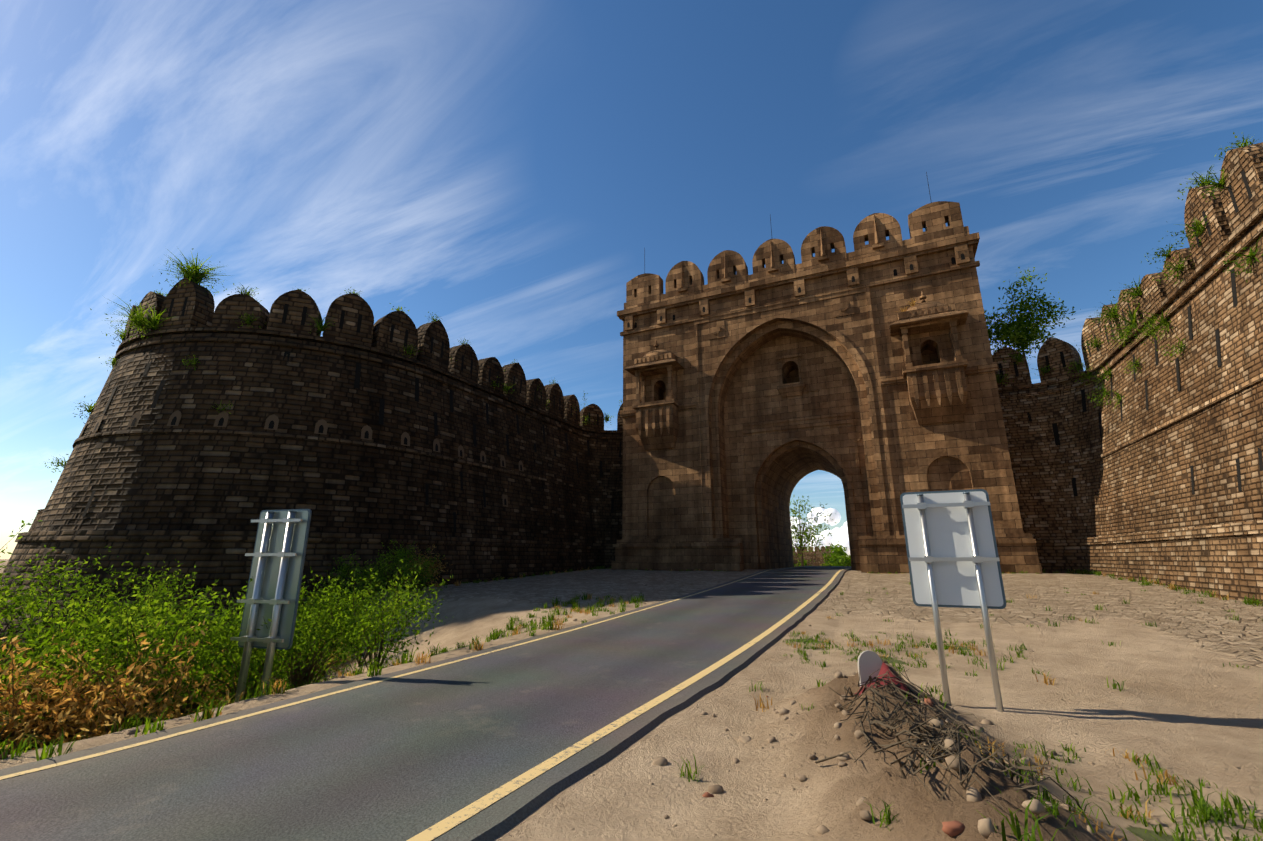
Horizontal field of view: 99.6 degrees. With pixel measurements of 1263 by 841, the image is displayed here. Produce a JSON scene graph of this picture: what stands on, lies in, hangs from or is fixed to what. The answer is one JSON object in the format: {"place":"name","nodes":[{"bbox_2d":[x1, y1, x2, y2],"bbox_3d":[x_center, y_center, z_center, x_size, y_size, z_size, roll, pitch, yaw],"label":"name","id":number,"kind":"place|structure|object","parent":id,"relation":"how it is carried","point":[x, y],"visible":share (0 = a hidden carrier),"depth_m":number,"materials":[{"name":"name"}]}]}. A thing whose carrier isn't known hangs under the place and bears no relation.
{"place":"outdoors","nodes":[
{"label":"outdoors","id":0,"kind":"place"},
{"bbox_2d":[0,566,851,840],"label":"road","id":1,"kind":"structure","parent":0,"point":[405,757],"depth_m":4.70,"materials":[{"name":"grey asphalt"}]},
{"bbox_2d":[0,566,848,840],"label":"road markings","id":2,"kind":"object","parent":1,"relation":"on","point":[455,819],"visible":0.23,"depth_m":4.83,"materials":[{"name":"yellow paint"}]},
{"bbox_2d":[0,559,1262,840],"bbox_3d":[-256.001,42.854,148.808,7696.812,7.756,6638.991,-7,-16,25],"label":"ground","id":3,"kind":"structure","parent":0,"point":[1170,707],"depth_m":5.18,"materials":[{"name":"beige sand"}]},
{"bbox_2d":[0,520,452,754],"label":"slope bushes","id":4,"kind":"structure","parent":3,"relation":"on","point":[46,692],"depth_m":7.68,"materials":[{"name":"green plant"}]},
{"bbox_2d":[230,509,311,701],"bbox_3d":[-5.153,2.859,7.475,0.920,3.204,0.168,-4,-15,14],"label":"sign board","id":5,"kind":"object","parent":3,"relation":"on","point":[278,554],"visible":0.94,"depth_m":7.61,"materials":[{"name":"grey metal"}]},
{"bbox_2d":[0,278,622,671],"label":"bastion wall","id":6,"kind":"structure","parent":3,"relation":"on","point":[353,428],"depth_m":21.07,"materials":[{"name":"black stone"}]},
{"bbox_2d":[45,132,1262,482],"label":"wall plants","id":7,"kind":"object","parent":6,"relation":"on","point":[191,274],"visible":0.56,"depth_m":21.25,"materials":[{"name":"green plant"}]},
{"bbox_2d":[0,579,1251,838],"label":"scattered rocks","id":8,"kind":"object","parent":3,"relation":"on","point":[984,825],"visible":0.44,"depth_m":3.71,"materials":[{"name":"stone"}]},
{"bbox_2d":[793,546,833,566],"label":"distant fort wall","id":9,"kind":"structure","parent":3,"relation":"on","point":[818,558],"depth_m":218.54,"materials":[{"name":"brown stone"}]},
{"bbox_2d":[790,496,837,566],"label":"tree","id":10,"kind":"object","parent":3,"relation":"on","point":[800,536],"visible":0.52,"depth_m":59.55,"materials":[{"name":"green plant"}]},
{"bbox_2d":[375,566,1262,606],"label":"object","id":11,"kind":"object","parent":3,"relation":"on","point":[1210,594],"visible":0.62,"depth_m":20.38,"materials":[{"name":"green plant"}]},
{"bbox_2d":[794,541,850,566],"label":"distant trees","id":12,"kind":"object","parent":3,"relation":"on","point":[839,559],"visible":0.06,"depth_m":167.08,"materials":[{"name":"green plant"}]},
{"bbox_2d":[611,172,1042,573],"bbox_3d":[11.022,-0.300,35.511,21.340,24.600,13.550,-7,-16,25],"label":"gate","id":13,"kind":"object","parent":3,"relation":"on","point":[751,401],"visible":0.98,"depth_m":31.38,"materials":[{"name":"stone"}]},
{"bbox_2d":[858,650,881,693],"bbox_3d":[2.308,2.522,5.113,0.220,0.590,0.070,-3,-21,11],"label":"milestone","id":14,"kind":"object","parent":3,"relation":"on","point":[869,662],"visible":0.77,"depth_m":5.14,"materials":[{"name":"stone"}]},
{"bbox_2d":[900,489,1005,711],"bbox_3d":[3.547,2.112,5.755,0.880,2.713,0.128,-7,-16,25],"label":"sign board","id":15,"kind":"object","parent":3,"relation":"on","point":[952,552],"visible":0.96,"depth_m":5.92,"materials":[{"name":"white metal"}]},
{"bbox_2d":[815,663,1101,828],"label":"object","id":16,"kind":"object","parent":3,"relation":"on","point":[930,739],"visible":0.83,"depth_m":3.59,"materials":[{"name":"brown wood"}]},
{"bbox_2d":[855,662,915,702],"bbox_3d":[2.313,2.417,4.902,0.349,0.304,0.500,1,-14,-3],"label":"cloth","id":17,"kind":"object","parent":16,"relation":"on","point":[885,668],"visible":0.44,"depth_m":4.86,"materials":[{"name":"red fabric"}]},
{"bbox_2d":[992,142,1262,603],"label":"bastion wall","id":18,"kind":"structure","parent":3,"relation":"on","point":[1158,474],"depth_m":18.20,"materials":[{"name":"brown"}]},
{"bbox_2d":[984,267,1075,357],"bbox_3d":[21.060,-5.019,29.200,5.128,7.602,5.063,-7,-16,25],"label":"tree on wall","id":19,"kind":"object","parent":18,"relation":"on","point":[1024,338],"visible":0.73,"depth_m":29.05,"materials":[{"name":"green plant"}]},
{"bbox_2d":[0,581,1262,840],"bbox_3d":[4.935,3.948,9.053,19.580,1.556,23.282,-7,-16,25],"label":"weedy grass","id":20,"kind":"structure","parent":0,"point":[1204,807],"depth_m":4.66,"materials":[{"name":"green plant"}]},
{"bbox_2d":[0,0,1262,558],"label":"sky","id":21,"kind":"structure","parent":0,"point":[503,171],"materials":[{"name":"blue"}]},
{"bbox_2d":[790,507,849,554],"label":"cloud","id":22,"kind":"structure","parent":0,"point":[841,535],"depth_m":1399.98,"materials":[{"name":"white"}]}
]}

